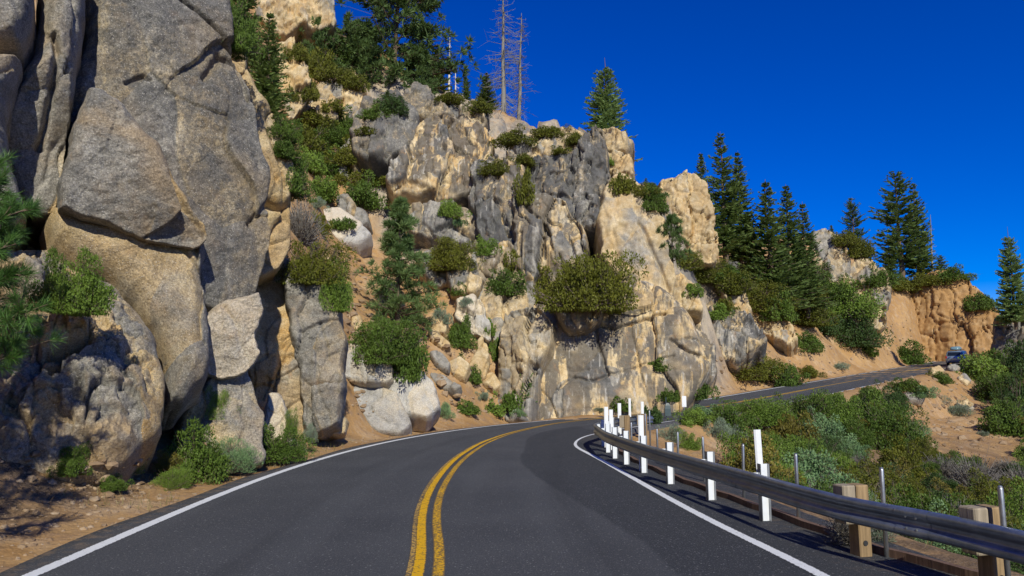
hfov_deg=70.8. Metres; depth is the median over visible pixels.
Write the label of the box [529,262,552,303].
shrub
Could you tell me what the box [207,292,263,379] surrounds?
rock block
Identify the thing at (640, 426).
delineator post
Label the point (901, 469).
shrub
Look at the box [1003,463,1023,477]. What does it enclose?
shrub
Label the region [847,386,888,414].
shrub
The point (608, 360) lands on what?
rock outcrop
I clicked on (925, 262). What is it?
fir tree
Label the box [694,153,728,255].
fir tree
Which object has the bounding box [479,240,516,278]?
rock outcrop
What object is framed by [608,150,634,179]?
rock outcrop
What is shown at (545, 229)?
rock outcrop
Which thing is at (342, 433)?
boulder
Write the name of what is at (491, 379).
boulder
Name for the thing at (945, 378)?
shrub
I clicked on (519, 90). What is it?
dead tree
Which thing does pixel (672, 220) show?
pine tree
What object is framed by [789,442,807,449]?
shrub
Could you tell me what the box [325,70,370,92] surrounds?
shrub
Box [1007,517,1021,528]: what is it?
shrub
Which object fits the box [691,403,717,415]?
shrub
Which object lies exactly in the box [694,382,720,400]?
shrub
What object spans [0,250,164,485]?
crumbly outcrop
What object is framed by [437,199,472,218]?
shrub
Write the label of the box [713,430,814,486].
shrub
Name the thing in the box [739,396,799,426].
shrub
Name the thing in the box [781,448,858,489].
shrub
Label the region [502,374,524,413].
shrub
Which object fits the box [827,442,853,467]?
shrub
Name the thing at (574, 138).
shrub
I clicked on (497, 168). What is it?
shrub
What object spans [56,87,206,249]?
rock wedge
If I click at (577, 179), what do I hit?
rock outcrop
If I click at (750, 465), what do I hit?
shrub
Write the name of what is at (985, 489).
shrub
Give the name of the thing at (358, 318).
boulder
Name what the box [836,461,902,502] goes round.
shrub
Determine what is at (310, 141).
shrub
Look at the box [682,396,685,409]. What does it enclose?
roadside marker
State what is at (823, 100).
sky
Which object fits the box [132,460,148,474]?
shrub
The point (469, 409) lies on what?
shrub
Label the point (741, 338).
rock outcrop
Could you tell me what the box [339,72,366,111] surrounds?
rock outcrop
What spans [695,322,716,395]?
rock outcrop
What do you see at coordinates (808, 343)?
shrub
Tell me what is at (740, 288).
shrub
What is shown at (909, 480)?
shrub
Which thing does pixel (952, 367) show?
boulder
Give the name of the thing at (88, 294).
shrub
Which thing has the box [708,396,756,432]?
shrub
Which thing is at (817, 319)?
shrub
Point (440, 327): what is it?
boulder
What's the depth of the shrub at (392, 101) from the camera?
47.51 m
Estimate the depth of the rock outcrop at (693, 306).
48.59 m
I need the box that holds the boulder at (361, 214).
[353,207,372,234]
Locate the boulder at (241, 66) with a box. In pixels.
[231,54,247,74]
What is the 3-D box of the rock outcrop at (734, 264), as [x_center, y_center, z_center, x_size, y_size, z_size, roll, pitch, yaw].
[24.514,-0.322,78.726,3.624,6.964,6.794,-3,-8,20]
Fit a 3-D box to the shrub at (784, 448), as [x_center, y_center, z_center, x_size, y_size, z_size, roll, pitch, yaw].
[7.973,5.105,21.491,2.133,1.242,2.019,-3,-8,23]
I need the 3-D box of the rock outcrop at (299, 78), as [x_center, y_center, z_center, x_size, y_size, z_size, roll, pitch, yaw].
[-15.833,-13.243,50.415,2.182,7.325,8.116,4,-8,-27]
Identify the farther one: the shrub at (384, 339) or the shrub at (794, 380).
the shrub at (794, 380)
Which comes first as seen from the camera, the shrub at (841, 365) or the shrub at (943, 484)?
the shrub at (943, 484)
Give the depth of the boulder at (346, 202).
43.53 m
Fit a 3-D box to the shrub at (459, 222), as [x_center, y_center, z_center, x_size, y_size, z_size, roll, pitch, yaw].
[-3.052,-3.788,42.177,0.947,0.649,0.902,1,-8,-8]
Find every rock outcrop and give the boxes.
[255,0,336,54]
[277,37,310,120]
[301,93,338,130]
[316,77,342,103]
[338,139,360,184]
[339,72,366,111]
[342,102,360,124]
[349,89,419,183]
[385,114,494,210]
[402,81,458,121]
[406,200,477,252]
[416,247,447,289]
[446,250,486,300]
[454,294,490,345]
[458,98,489,131]
[468,149,534,244]
[478,261,535,345]
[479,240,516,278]
[497,307,556,422]
[509,126,583,157]
[511,193,590,303]
[526,124,610,255]
[534,274,712,419]
[550,279,603,336]
[592,173,675,295]
[602,127,634,162]
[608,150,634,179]
[658,169,718,271]
[673,272,702,323]
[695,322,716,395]
[705,300,766,376]
[715,267,752,315]
[729,260,750,267]
[752,306,797,356]
[810,228,854,303]
[850,258,891,332]
[910,270,998,360]
[990,314,1023,356]
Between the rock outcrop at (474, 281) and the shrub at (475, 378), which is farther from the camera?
the rock outcrop at (474, 281)
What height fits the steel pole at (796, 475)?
1.332 m
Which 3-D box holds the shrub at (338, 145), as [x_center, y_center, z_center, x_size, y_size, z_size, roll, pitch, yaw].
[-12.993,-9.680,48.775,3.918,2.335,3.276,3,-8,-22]
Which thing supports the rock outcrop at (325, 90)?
on the hillside
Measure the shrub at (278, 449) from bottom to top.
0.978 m
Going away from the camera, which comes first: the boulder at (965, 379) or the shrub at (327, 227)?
the shrub at (327, 227)
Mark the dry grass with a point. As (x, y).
(280, 463)
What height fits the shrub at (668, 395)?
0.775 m
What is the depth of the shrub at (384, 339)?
25.58 m
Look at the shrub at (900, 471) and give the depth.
24.18 m
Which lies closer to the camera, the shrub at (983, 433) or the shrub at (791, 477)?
the shrub at (791, 477)
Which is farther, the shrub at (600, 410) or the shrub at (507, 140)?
the shrub at (507, 140)
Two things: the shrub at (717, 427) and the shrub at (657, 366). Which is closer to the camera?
the shrub at (717, 427)
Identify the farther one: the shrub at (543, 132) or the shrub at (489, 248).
the shrub at (543, 132)
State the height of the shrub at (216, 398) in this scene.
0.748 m
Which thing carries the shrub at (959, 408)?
on the hillside
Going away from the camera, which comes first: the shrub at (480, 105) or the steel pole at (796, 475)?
the steel pole at (796, 475)
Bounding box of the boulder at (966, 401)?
[954,399,973,410]
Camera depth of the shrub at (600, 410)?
34.79 m
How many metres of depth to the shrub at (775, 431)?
29.27 m
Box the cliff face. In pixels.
[64,0,270,312]
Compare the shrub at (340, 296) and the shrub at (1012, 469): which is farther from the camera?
the shrub at (1012, 469)
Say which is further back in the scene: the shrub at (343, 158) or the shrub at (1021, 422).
the shrub at (343, 158)
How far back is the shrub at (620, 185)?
40.73 m
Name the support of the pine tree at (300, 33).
on the hillside
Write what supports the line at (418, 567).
on the road
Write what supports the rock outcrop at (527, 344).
on the hillside
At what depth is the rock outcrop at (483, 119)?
50.59 m
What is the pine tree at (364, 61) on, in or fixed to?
on the hillside
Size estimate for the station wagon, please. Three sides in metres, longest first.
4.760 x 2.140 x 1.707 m
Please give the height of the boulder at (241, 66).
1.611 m
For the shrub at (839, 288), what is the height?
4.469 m
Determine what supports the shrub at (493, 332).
on the rock outcrop at (475, 310)
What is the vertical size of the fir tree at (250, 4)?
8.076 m
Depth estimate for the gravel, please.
9.62 m
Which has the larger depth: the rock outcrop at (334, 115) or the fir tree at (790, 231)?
the fir tree at (790, 231)
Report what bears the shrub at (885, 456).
on the hillside
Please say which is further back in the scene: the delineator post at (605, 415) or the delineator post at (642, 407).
the delineator post at (642, 407)
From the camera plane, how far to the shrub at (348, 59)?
57.91 m
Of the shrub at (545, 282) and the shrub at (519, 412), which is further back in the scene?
the shrub at (545, 282)
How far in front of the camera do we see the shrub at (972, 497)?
22.91 m
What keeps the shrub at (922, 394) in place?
on the hillside
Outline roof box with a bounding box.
[950,346,962,349]
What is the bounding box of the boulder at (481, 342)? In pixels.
[476,335,488,352]
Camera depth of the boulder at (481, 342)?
36.09 m
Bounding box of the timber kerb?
[618,448,978,575]
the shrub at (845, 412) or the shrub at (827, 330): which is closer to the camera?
the shrub at (845, 412)
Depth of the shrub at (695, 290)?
48.46 m
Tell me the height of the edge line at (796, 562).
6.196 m
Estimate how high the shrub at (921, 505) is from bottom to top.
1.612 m
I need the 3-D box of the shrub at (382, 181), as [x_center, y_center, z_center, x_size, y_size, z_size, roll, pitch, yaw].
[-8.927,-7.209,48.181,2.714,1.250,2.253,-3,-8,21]
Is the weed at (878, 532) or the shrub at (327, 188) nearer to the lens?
the weed at (878, 532)
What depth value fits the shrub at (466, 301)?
36.26 m
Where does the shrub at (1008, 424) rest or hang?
on the hillside
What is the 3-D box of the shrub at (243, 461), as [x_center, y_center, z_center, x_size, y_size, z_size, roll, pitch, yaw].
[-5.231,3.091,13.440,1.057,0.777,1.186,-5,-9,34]
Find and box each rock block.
[173,371,265,473]
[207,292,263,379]
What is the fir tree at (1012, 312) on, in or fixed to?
on the hillside
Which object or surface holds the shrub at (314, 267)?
on the tall boulder at (319, 340)
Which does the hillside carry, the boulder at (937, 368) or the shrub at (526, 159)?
the boulder at (937, 368)
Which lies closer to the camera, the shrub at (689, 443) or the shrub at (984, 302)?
the shrub at (689, 443)
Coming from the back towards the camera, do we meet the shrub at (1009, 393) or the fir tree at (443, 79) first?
the fir tree at (443, 79)
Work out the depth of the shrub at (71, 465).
10.16 m
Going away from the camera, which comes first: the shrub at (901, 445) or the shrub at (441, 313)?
the shrub at (901, 445)
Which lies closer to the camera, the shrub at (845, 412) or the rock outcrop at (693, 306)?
the shrub at (845, 412)
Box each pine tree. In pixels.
[0,148,70,377]
[298,26,304,45]
[302,14,339,62]
[319,0,486,93]
[330,15,404,88]
[352,196,447,334]
[384,42,443,94]
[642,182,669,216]
[654,212,693,265]
[838,198,869,260]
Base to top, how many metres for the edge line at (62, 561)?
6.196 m
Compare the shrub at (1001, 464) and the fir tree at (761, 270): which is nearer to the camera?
the shrub at (1001, 464)
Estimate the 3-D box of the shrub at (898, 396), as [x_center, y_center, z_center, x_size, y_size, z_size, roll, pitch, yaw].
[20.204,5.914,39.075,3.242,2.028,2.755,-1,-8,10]
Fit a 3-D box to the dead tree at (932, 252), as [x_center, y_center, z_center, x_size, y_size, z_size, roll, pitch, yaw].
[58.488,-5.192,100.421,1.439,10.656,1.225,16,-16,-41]
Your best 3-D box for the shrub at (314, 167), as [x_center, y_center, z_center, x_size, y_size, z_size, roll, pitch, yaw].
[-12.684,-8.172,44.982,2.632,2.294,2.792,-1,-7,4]
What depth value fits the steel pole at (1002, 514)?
5.75 m
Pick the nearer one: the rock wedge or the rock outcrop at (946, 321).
the rock wedge
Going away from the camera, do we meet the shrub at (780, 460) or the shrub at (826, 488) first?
the shrub at (826, 488)
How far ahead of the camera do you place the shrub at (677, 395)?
34.60 m
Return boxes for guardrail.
[593,414,1023,575]
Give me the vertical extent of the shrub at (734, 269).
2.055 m
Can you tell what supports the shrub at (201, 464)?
on the hillside
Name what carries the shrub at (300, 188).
on the rock pillar at (277, 205)
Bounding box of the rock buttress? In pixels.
[39,207,208,434]
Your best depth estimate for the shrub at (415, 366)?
26.09 m
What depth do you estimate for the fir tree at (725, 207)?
68.60 m
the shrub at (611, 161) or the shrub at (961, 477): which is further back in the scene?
the shrub at (611, 161)
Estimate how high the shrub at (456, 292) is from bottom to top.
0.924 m
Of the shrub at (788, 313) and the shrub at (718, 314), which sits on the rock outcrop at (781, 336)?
the shrub at (788, 313)
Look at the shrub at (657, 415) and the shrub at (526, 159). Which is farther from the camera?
the shrub at (526, 159)
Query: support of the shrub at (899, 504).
on the hillside
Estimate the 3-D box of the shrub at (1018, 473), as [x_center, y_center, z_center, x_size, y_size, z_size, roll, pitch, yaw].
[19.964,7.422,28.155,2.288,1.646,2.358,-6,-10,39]
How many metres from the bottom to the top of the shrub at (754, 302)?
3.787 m
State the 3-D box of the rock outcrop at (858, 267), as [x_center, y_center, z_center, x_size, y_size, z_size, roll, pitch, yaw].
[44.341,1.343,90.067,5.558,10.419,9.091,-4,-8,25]
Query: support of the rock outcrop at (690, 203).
on the hillside
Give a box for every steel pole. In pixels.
[630,422,632,454]
[644,413,645,434]
[648,410,650,445]
[656,429,657,446]
[676,432,678,452]
[701,436,704,481]
[741,444,745,497]
[794,453,800,517]
[879,467,888,557]
[997,485,1010,575]
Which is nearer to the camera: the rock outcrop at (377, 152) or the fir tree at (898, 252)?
the rock outcrop at (377, 152)
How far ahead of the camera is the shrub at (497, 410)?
33.57 m
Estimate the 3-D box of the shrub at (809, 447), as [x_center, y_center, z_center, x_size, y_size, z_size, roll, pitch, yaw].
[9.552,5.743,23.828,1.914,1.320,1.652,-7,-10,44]
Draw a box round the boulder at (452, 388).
[430,373,461,398]
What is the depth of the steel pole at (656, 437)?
16.09 m
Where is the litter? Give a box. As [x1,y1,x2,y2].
[0,434,173,536]
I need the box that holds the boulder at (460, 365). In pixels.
[450,356,470,383]
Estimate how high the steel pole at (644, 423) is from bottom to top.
1.338 m
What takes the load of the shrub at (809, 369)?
on the hillside
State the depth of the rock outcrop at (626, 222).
39.37 m
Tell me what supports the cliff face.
on the hillside
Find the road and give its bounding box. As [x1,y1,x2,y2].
[0,361,958,575]
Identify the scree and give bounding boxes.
[16,242,1014,501]
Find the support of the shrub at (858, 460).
on the hillside
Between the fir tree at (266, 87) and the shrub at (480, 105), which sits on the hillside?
the fir tree at (266, 87)
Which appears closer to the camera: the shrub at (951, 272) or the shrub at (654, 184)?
the shrub at (654, 184)
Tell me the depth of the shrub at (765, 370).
53.53 m
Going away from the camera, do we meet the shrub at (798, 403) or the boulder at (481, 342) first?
the shrub at (798, 403)
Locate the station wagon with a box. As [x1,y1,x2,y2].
[945,349,968,364]
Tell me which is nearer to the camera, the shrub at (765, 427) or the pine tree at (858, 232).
the shrub at (765, 427)
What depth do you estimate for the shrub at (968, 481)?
25.45 m
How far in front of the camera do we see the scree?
33.92 m
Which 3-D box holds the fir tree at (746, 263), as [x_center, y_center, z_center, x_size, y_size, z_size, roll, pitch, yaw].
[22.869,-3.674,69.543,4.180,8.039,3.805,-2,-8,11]
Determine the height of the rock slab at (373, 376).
2.074 m
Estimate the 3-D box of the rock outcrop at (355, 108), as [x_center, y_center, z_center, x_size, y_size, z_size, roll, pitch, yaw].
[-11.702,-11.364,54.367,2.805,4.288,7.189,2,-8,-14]
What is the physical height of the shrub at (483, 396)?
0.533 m
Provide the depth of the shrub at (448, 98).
52.55 m
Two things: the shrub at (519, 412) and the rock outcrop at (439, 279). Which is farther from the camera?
the rock outcrop at (439, 279)
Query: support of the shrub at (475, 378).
on the hillside
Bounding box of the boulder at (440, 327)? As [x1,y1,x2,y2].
[424,314,448,337]
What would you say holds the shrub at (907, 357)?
on the hillside
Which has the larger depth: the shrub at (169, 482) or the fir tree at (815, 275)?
the fir tree at (815, 275)
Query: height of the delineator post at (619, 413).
1.304 m
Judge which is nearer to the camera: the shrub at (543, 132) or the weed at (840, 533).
the weed at (840, 533)
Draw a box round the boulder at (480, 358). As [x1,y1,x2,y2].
[469,347,489,380]
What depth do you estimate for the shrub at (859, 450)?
29.35 m
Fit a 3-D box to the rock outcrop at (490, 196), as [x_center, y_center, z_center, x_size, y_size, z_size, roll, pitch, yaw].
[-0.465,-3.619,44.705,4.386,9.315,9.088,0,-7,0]
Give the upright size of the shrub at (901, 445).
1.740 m
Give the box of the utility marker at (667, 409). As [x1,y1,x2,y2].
[664,397,670,418]
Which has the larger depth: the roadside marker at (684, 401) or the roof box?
the roof box
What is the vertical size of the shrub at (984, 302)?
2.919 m
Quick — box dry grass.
[63,425,931,549]
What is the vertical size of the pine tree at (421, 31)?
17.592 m
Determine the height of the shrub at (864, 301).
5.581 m
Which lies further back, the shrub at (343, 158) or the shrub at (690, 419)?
the shrub at (343, 158)
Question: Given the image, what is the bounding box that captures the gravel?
[0,406,475,567]
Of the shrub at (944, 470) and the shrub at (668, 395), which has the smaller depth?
the shrub at (944, 470)
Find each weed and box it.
[819,517,878,545]
[847,491,897,543]
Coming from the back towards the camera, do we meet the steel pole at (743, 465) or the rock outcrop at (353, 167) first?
the rock outcrop at (353, 167)
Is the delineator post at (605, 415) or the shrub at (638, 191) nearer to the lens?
the delineator post at (605, 415)
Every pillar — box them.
[241,68,294,285]
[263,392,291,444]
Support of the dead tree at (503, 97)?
on the hillside
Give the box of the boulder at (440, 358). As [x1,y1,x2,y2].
[429,350,450,375]
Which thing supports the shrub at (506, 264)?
on the rock outcrop at (498, 307)
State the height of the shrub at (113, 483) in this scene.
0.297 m
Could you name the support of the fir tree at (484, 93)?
on the hillside
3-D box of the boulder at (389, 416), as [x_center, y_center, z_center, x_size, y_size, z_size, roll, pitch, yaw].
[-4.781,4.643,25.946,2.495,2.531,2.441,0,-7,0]
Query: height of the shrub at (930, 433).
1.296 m
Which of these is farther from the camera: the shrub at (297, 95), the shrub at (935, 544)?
the shrub at (297, 95)
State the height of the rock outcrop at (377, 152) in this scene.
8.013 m
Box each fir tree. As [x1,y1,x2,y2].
[230,0,272,76]
[248,11,302,132]
[381,90,391,104]
[431,44,452,92]
[460,76,471,100]
[475,73,498,109]
[522,373,537,401]
[580,57,642,161]
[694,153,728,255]
[704,133,755,266]
[719,152,758,272]
[734,212,768,278]
[738,181,816,309]
[767,184,832,301]
[789,203,838,318]
[867,171,932,280]
[878,247,905,278]
[894,183,940,275]
[934,255,948,270]
[991,228,1023,329]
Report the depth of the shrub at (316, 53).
54.94 m
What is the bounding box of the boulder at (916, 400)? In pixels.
[900,392,924,404]
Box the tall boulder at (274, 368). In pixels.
[248,258,315,443]
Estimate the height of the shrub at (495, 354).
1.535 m
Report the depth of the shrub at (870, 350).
77.62 m
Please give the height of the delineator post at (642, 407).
1.342 m
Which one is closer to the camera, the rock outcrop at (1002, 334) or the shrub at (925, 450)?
the shrub at (925, 450)
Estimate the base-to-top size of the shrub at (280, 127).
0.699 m
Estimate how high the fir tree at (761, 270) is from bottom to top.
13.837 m
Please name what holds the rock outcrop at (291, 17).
on the hillside
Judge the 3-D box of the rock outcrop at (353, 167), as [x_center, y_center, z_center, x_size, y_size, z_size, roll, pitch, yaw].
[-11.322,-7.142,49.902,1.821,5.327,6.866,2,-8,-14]
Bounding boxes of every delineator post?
[604,407,607,446]
[609,410,612,449]
[618,403,621,434]
[628,398,630,416]
[638,415,643,470]
[641,402,643,413]
[753,430,762,501]
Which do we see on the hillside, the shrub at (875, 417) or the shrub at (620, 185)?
the shrub at (875, 417)
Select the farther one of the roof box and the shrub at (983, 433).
the roof box
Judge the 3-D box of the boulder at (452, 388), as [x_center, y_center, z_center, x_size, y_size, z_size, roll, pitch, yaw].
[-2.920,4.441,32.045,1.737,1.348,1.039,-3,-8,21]
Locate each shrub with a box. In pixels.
[23,245,74,313]
[46,246,118,317]
[46,436,93,477]
[99,473,135,491]
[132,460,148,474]
[148,465,192,490]
[152,449,184,470]
[154,417,237,487]
[204,384,241,419]
[212,435,266,473]
[230,0,264,60]
[262,417,316,463]
[265,112,304,144]
[273,131,306,164]
[274,232,360,286]
[280,42,312,66]
[280,407,301,438]
[284,75,308,105]
[285,155,317,203]
[290,197,330,248]
[291,120,329,155]
[296,142,327,176]
[299,73,319,102]
[299,106,345,129]
[302,421,318,442]
[308,46,334,77]
[310,175,339,203]
[310,196,330,211]
[312,54,352,83]
[312,123,349,146]
[312,147,347,176]
[312,209,333,236]
[313,126,339,154]
[318,254,354,312]
[320,98,344,117]
[323,134,356,166]
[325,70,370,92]
[329,216,356,230]
[330,104,352,129]
[331,166,369,185]
[333,41,373,71]
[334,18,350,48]
[335,169,391,210]
[348,315,419,365]
[353,126,377,135]
[356,99,395,120]
[368,175,385,187]
[377,93,410,116]
[392,326,430,383]
[414,235,487,272]
[431,304,452,324]
[433,90,465,108]
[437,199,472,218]
[440,401,455,418]
[445,313,477,348]
[446,280,468,296]
[452,218,467,226]
[456,398,481,415]
[458,296,472,307]
[462,97,495,117]
[469,233,502,255]
[469,363,481,384]
[470,154,509,176]
[475,390,491,399]
[483,317,496,336]
[484,260,527,296]
[484,390,506,416]
[488,123,538,150]
[488,335,499,361]
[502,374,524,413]
[503,243,527,271]
[505,152,536,168]
[510,408,526,416]
[512,162,535,207]
[529,123,573,138]
[529,249,648,315]
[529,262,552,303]
[550,145,572,155]
[561,131,587,145]
[594,406,603,411]
[608,171,635,195]
[609,157,613,165]
[609,395,633,411]
[630,181,661,200]
[641,185,669,212]
[644,405,663,424]
[647,357,668,371]
[655,387,675,401]
[656,423,684,442]
[667,406,713,427]
[672,390,680,401]
[676,250,705,271]
[676,428,701,450]
[682,282,703,297]
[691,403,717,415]
[693,244,741,284]
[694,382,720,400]
[702,416,732,439]
[704,264,753,282]
[708,302,734,319]
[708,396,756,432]
[710,399,747,411]
[711,270,758,295]
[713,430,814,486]
[716,417,790,466]
[717,296,740,310]
[718,432,805,483]
[727,432,804,459]
[730,424,748,441]
[733,353,793,380]
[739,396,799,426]
[745,278,800,312]
[748,428,778,439]
[756,413,776,433]
[758,288,799,322]
[760,359,810,386]
[769,431,826,461]
[770,465,805,483]
[771,410,820,441]
[772,388,846,426]
[772,469,835,492]
[773,438,794,462]
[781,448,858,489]
[786,443,828,479]
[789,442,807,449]
[791,294,840,327]
[795,330,825,353]
[796,365,827,377]
[800,406,856,447]
[802,389,865,433]
[816,430,846,452]
[817,261,859,298]
[818,304,845,335]
[820,276,886,320]
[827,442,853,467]
[827,452,866,481]
[831,229,865,246]
[832,286,895,348]
[833,361,850,369]
[833,438,871,459]
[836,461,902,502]
[839,458,930,498]
[843,239,877,261]
[844,415,876,449]
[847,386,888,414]
[850,399,938,453]
[850,419,869,433]
[852,385,887,408]
[852,453,875,471]
[853,261,906,289]
[853,456,915,485]
[860,346,878,356]
[864,443,936,485]
[868,492,917,540]
[872,412,924,452]
[873,379,915,414]
[876,458,914,482]
[885,479,974,515]
[887,376,928,391]
[891,270,923,292]
[896,497,961,554]
[897,339,933,364]
[899,435,937,461]
[900,476,923,492]
[902,419,929,438]
[906,465,964,494]
[906,508,1023,548]
[907,262,952,287]
[909,412,932,435]
[910,385,940,398]
[918,459,943,479]
[922,452,966,479]
[923,487,961,506]
[925,368,954,383]
[928,477,970,496]
[930,446,947,458]
[936,263,977,281]
[936,449,976,466]
[938,522,1023,573]
[939,395,975,416]
[939,444,1007,487]
[944,494,968,515]
[949,486,996,503]
[950,476,999,495]
[953,453,994,469]
[954,354,1012,381]
[962,292,1001,311]
[966,466,1019,512]
[969,371,1023,403]
[970,499,988,504]
[971,343,1012,367]
[971,479,1023,523]
[976,393,1023,436]
[976,430,989,436]
[979,396,1022,416]
[987,456,1021,474]
[989,357,1023,405]
[995,337,1023,379]
[996,475,1023,519]
[998,461,1023,485]
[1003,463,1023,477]
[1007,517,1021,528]
[1011,439,1023,459]
[1016,416,1023,433]
[1017,564,1023,574]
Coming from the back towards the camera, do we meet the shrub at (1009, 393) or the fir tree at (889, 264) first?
the fir tree at (889, 264)
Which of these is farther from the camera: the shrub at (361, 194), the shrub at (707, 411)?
the shrub at (361, 194)
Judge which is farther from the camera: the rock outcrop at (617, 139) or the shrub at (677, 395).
the rock outcrop at (617, 139)
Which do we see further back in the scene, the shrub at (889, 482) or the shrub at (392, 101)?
the shrub at (392, 101)
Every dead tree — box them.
[477,0,526,118]
[506,13,536,121]
[930,215,935,271]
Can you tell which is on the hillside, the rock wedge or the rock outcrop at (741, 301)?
the rock outcrop at (741, 301)
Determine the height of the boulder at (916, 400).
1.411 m
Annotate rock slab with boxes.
[0,0,36,71]
[0,54,25,250]
[323,207,372,257]
[345,344,393,388]
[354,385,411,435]
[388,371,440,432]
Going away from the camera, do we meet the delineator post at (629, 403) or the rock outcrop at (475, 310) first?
the delineator post at (629, 403)
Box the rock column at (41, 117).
[9,0,84,241]
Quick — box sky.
[334,0,1023,310]
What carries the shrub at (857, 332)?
on the hillside
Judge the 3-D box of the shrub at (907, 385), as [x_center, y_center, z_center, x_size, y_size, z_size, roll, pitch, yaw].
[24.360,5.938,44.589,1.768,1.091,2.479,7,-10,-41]
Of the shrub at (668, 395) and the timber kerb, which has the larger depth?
the shrub at (668, 395)
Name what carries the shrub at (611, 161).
on the rock outcrop at (577, 179)
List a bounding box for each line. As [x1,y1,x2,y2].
[21,361,935,575]
[405,366,932,575]
[410,364,944,575]
[432,365,940,575]
[574,370,944,575]
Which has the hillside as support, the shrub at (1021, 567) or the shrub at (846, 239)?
the shrub at (1021, 567)
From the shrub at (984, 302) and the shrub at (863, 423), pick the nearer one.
the shrub at (863, 423)
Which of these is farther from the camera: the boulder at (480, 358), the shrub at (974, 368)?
the shrub at (974, 368)
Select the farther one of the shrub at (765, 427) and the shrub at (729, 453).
the shrub at (765, 427)
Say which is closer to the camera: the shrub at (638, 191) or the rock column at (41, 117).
the rock column at (41, 117)
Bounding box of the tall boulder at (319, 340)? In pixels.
[281,264,348,440]
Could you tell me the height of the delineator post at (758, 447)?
1.402 m
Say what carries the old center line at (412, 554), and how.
on the road
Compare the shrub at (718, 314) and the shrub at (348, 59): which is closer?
the shrub at (718, 314)
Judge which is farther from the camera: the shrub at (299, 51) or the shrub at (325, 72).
the shrub at (325, 72)
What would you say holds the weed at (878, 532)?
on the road
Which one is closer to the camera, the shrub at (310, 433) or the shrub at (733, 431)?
the shrub at (310, 433)
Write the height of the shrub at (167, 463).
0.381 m
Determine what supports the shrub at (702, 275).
on the hillside
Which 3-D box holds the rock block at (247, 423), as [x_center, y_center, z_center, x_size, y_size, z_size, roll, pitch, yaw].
[-6.254,2.929,15.177,1.710,2.415,3.369,5,-9,-31]
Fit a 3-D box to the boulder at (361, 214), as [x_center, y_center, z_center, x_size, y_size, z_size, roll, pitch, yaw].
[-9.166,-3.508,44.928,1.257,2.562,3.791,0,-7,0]
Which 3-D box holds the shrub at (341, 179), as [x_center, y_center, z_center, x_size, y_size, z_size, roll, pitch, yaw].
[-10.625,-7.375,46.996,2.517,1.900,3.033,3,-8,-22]
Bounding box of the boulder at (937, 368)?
[928,365,943,374]
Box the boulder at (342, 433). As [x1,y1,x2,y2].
[325,416,348,440]
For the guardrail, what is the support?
on the hillside
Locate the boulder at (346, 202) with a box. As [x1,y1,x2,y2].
[336,193,356,215]
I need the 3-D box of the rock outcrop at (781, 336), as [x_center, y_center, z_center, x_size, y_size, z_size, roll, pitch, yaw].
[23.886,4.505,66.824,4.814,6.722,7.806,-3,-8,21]
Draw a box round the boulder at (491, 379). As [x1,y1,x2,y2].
[481,372,500,394]
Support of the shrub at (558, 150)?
on the rock outcrop at (577, 179)
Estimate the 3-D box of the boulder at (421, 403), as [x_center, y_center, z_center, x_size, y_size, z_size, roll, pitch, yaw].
[-3.808,4.180,26.872,2.451,2.885,2.812,0,-7,0]
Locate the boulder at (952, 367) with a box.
[945,364,959,371]
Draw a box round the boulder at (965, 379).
[957,373,970,386]
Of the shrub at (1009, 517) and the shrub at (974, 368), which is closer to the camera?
the shrub at (1009, 517)
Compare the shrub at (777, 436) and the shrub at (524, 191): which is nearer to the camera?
the shrub at (777, 436)
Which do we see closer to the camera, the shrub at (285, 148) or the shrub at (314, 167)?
the shrub at (285, 148)
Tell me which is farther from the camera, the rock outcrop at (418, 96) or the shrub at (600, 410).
the rock outcrop at (418, 96)
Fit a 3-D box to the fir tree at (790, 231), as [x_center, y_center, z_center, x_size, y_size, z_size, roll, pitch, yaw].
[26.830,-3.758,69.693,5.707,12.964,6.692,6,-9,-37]
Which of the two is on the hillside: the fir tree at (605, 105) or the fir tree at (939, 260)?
the fir tree at (605, 105)
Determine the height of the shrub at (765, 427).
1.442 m
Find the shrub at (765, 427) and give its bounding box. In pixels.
[756,413,776,433]
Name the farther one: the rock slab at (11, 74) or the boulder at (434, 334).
the boulder at (434, 334)
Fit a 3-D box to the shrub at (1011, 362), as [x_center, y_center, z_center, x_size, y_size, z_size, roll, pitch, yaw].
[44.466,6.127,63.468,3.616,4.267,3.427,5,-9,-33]
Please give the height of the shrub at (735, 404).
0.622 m
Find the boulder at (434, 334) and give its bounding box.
[428,329,450,351]
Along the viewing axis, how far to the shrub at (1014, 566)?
8.43 m
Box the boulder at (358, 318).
[350,314,362,328]
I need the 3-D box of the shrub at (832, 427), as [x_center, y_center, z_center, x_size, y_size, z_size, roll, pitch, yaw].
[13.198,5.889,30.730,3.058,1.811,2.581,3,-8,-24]
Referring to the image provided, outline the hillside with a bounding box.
[0,0,1023,575]
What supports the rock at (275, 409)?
on the hillside
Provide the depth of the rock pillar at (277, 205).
18.40 m
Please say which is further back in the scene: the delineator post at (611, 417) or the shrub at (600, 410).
the shrub at (600, 410)
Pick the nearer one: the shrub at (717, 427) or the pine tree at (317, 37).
the shrub at (717, 427)
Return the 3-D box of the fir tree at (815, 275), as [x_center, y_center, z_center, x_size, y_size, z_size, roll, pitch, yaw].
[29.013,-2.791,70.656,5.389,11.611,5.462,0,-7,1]
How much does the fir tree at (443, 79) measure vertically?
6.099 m
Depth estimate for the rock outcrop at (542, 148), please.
46.81 m
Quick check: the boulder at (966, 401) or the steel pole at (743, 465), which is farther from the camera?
the boulder at (966, 401)
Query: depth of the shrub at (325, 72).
53.24 m
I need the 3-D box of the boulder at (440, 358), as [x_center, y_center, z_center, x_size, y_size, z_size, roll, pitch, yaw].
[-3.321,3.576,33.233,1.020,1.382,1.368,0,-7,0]

